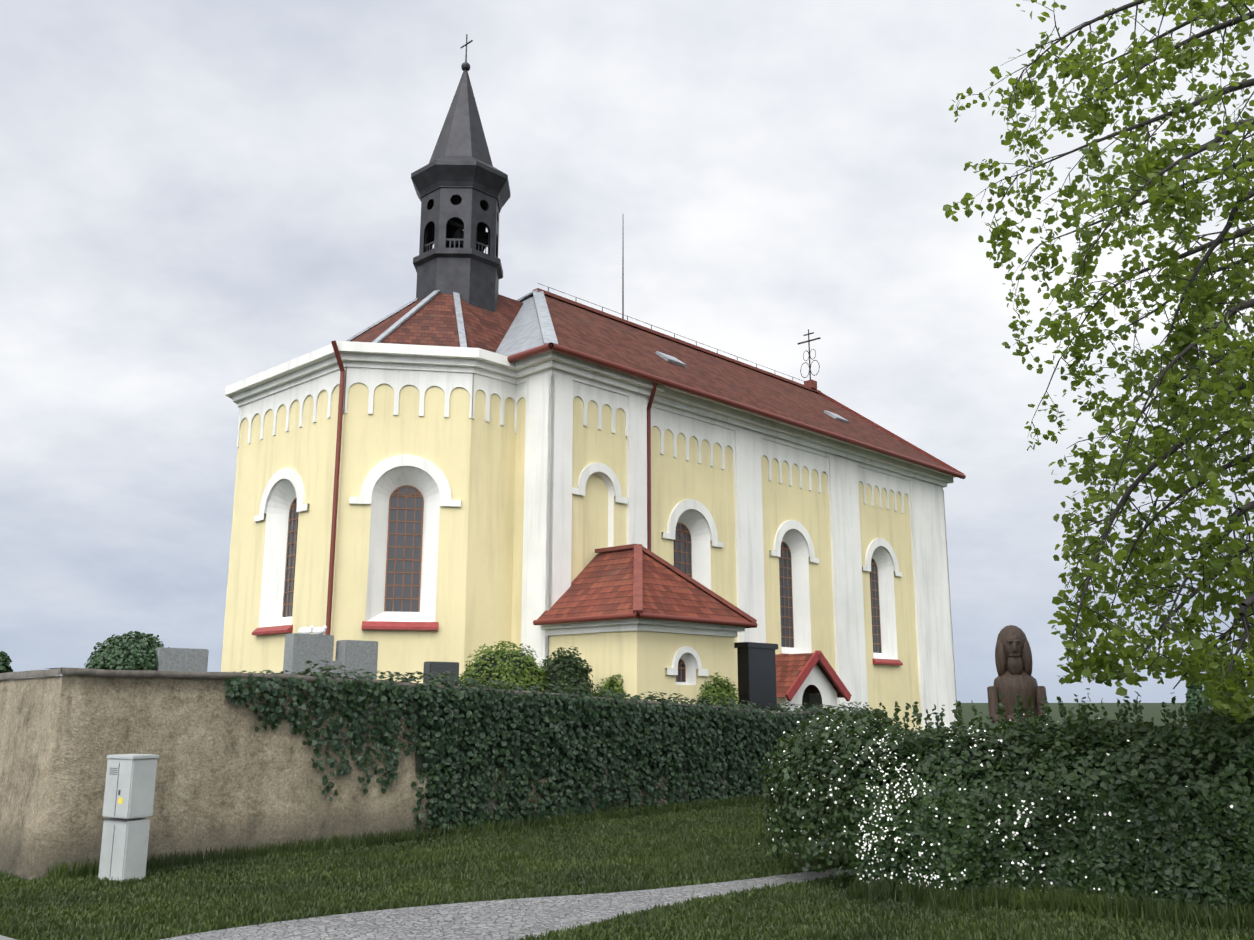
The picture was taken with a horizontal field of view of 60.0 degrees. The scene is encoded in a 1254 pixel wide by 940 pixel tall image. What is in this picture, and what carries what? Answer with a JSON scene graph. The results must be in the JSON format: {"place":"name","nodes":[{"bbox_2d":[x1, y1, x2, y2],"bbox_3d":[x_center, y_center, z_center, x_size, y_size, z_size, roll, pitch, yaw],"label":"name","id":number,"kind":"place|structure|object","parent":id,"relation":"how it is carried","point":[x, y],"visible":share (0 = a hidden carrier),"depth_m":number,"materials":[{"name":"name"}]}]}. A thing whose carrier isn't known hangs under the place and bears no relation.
{"place":"outdoors","nodes":[
{"label":"outdoors","id":0,"kind":"place"},
{"bbox_2d":[160,858,956,939],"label":"cobble path","id":1,"kind":"structure","parent":0,"point":[507,919],"depth_m":9.35,"materials":[{"name":"grey stone"}]},
{"bbox_2d":[221,341,957,756],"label":"church walls","id":2,"kind":"structure","parent":0,"point":[487,499],"depth_m":24.20,"materials":[{"name":"yellow paint"}]},
{"bbox_2d":[325,242,965,634],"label":"church roof","id":3,"kind":"structure","parent":2,"relation":"on","point":[537,320],"depth_m":28.28,"materials":[{"name":"red tile"}]},
{"bbox_2d":[411,34,510,312],"bbox_3d":[-4.447,-7.450,29.191,2.540,9.500,2.540,-11,-16,42],"label":"turret","id":4,"kind":"object","parent":3,"relation":"on","point":[460,182],"visible":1,"depth_m":28.20,"materials":[{"name":"metal"}]},
{"bbox_2d":[0,0,1253,702],"label":"sky","id":5,"kind":"structure","parent":0,"point":[199,198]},
{"bbox_2d":[2,703,1253,939],"bbox_3d":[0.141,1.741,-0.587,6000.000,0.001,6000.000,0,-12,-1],"label":"ground grass","id":6,"kind":"structure","parent":0,"point":[1112,709],"depth_m":15.93,"materials":[{"name":"green plant"}]},
{"bbox_2d":[0,651,12,679],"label":"bush","id":7,"kind":"object","parent":6,"relation":"on","point":[5,661],"visible":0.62,"depth_m":136.82,"materials":[{"name":"green plant"}]},
{"bbox_2d":[98,754,158,880],"bbox_3d":[-5.310,3.683,11.550,0.466,1.272,0.318,-7,-14,31],"label":"utility cabinet","id":8,"kind":"object","parent":6,"relation":"on","point":[128,804],"visible":0.92,"depth_m":11.43,"materials":[{"name":"plastic"}]},
{"bbox_2d":[0,667,864,879],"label":"cemetery wall","id":9,"kind":"structure","parent":6,"relation":"on","point":[227,776],"depth_m":12.76,"materials":[{"name":"beige concrete"}]},
{"bbox_2d":[222,660,872,834],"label":"ivy leaves","id":10,"kind":"object","parent":9,"relation":"attached to","point":[613,754],"visible":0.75,"depth_m":16.33,"materials":[{"name":"green plant"}]},
{"bbox_2d":[416,688,809,792],"bbox_3d":[1.216,4.803,19.352,0.070,1.788,12.100,-11,-16,42],"label":"ivy backing","id":11,"kind":"object","parent":9,"relation":"attached to","point":[419,759],"visible":0.19,"depth_m":17.14,"materials":[{"name":"green plant"}]},
{"bbox_2d":[0,783,1253,939],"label":"grass","id":12,"kind":"structure","parent":6,"relation":"on","point":[982,917],"depth_m":10.48,"materials":[{"name":"green plant"}]},
{"bbox_2d":[758,688,1253,912],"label":"hedge","id":13,"kind":"object","parent":6,"relation":"on","point":[1179,832],"depth_m":10.16,"materials":[{"name":"green plant"}]},
{"bbox_2d":[958,722,1188,734],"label":"cemetery ground","id":14,"kind":"structure","parent":0,"point":[966,724],"depth_m":45.96,"materials":[{"name":"green plant"}]},
{"bbox_2d":[84,631,169,670],"bbox_3d":[-6.792,2.756,14.873,1.206,1.123,1.223,0,-12,-1],"label":"bush","id":15,"kind":"object","parent":14,"relation":"on","point":[95,661],"depth_m":14.55,"materials":[{"name":"green plant"}]},
{"bbox_2d":[154,647,208,671],"bbox_3d":[-6.332,3.321,14.963,0.800,1.687,0.680,-11,-16,42],"label":"gravestone","id":16,"kind":"object","parent":14,"relation":"on","point":[183,659],"visible":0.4,"depth_m":14.82,"materials":[{"name":"grey stone"}]},
{"bbox_2d":[283,633,333,677],"bbox_3d":[-4.896,3.512,16.573,0.300,1.987,0.683,-11,-16,42],"label":"gravestone","id":17,"kind":"object","parent":14,"relation":"on","point":[300,649],"visible":0.4,"depth_m":16.55,"materials":[{"name":"grey stone"}]},
{"bbox_2d":[299,626,326,634],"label":"dove figurines","id":18,"kind":"object","parent":17,"relation":"on","point":[313,630],"visible":0.92,"depth_m":16.75,"materials":[{"name":"white"}]},
{"bbox_2d":[328,661,341,677],"bbox_3d":[-4.543,3.748,16.730,0.250,1.592,0.258,-11,-16,42],"label":"gravestone","id":19,"kind":"object","parent":14,"relation":"on","point":[337,664],"visible":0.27,"depth_m":16.77,"materials":[{"name":"grey stone"}]},
{"bbox_2d":[335,640,377,679],"bbox_3d":[-4.256,3.633,16.962,0.300,1.912,0.594,-11,-16,42],"label":"gravestone","id":20,"kind":"object","parent":14,"relation":"on","point":[351,655],"visible":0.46,"depth_m":16.97,"materials":[{"name":"grey stone"}]},
{"bbox_2d":[423,661,458,685],"bbox_3d":[-3.152,4.065,18.313,0.200,1.633,0.619,-11,-16,42],"label":"gravestone","id":21,"kind":"object","parent":14,"relation":"on","point":[431,667],"visible":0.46,"depth_m":18.35,"materials":[{"name":"stone"}]},
{"bbox_2d":[459,641,548,690],"bbox_3d":[-2.268,4.022,19.852,1.775,1.807,1.669,0,-12,-1],"label":"box shrub","id":22,"kind":"object","parent":14,"relation":"on","point":[535,678],"depth_m":19.48,"materials":[{"name":"green plant"}]},
{"bbox_2d":[539,646,594,696],"bbox_3d":[-1.184,4.162,20.279,1.235,1.734,1.190,0,-12,-1],"label":"box shrub","id":23,"kind":"object","parent":14,"relation":"on","point":[559,654],"depth_m":20.04,"materials":[{"name":"green plant"}]},
{"bbox_2d":[594,674,625,698],"bbox_3d":[-0.059,4.466,21.051,1.226,1.478,1.127,0,-12,-1],"label":"box shrub","id":24,"kind":"object","parent":14,"relation":"on","point":[608,683],"depth_m":20.74,"materials":[{"name":"green plant"}]},
{"bbox_2d":[541,618,744,703],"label":"annex walls","id":25,"kind":"structure","parent":14,"relation":"on","point":[640,656],"depth_m":21.29,"materials":[{"name":"yellow paint"}]},
{"bbox_2d":[533,544,756,627],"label":"annex roof","id":26,"kind":"structure","parent":25,"relation":"on","point":[631,581],"depth_m":22.10,"materials":[{"name":"red tile"}]},
{"bbox_2d":[695,672,740,707],"bbox_3d":[1.551,4.757,22.321,1.617,1.406,1.531,0,-12,-1],"label":"box shrub","id":27,"kind":"object","parent":14,"relation":"on","point":[717,693],"depth_m":21.96,"materials":[{"name":"green plant"}]},
{"bbox_2d":[734,642,777,710],"bbox_3d":[2.825,4.875,23.518,0.390,2.224,1.127,-11,-16,42],"label":"gravestone","id":28,"kind":"object","parent":14,"relation":"on","point":[756,673],"visible":0.58,"depth_m":23.39,"materials":[{"name":"stone"}]},
{"bbox_2d":[777,664,837,711],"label":"porch walls","id":29,"kind":"structure","parent":14,"relation":"on","point":[818,679],"depth_m":27.69,"materials":[{"name":"white paint"}]},
{"bbox_2d":[775,650,851,700],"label":"porch roof","id":30,"kind":"structure","parent":29,"relation":"on","point":[793,671],"depth_m":27.38,"materials":[{"name":"red tile"}]},
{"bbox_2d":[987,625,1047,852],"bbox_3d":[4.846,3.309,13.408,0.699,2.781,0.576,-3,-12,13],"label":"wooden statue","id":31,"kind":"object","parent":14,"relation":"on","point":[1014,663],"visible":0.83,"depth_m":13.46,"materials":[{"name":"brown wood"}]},
{"bbox_2d":[943,0,1253,722],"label":"linden tree","id":32,"kind":"object","parent":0,"point":[1095,661],"depth_m":10.07,"materials":[{"name":"green plant"}]},
{"bbox_2d":[1184,681,1210,727],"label":"conifer","id":33,"kind":"object","parent":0,"point":[1190,698],"depth_m":73.22,"materials":[{"name":"green plant"}]},
{"bbox_2d":[1210,683,1247,722],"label":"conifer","id":34,"kind":"object","parent":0,"point":[1211,706],"depth_m":58.60,"materials":[{"name":"green plant"}]},
{"label":"asphalt road","id":35,"kind":"structure","parent":0,"visible":0},
{"bbox_2d":[0,935,16,939],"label":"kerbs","id":36,"kind":"structure","parent":35,"relation":"on","point":[4,937],"depth_m":8.25,"materials":[{"name":"concrete"}]}
]}

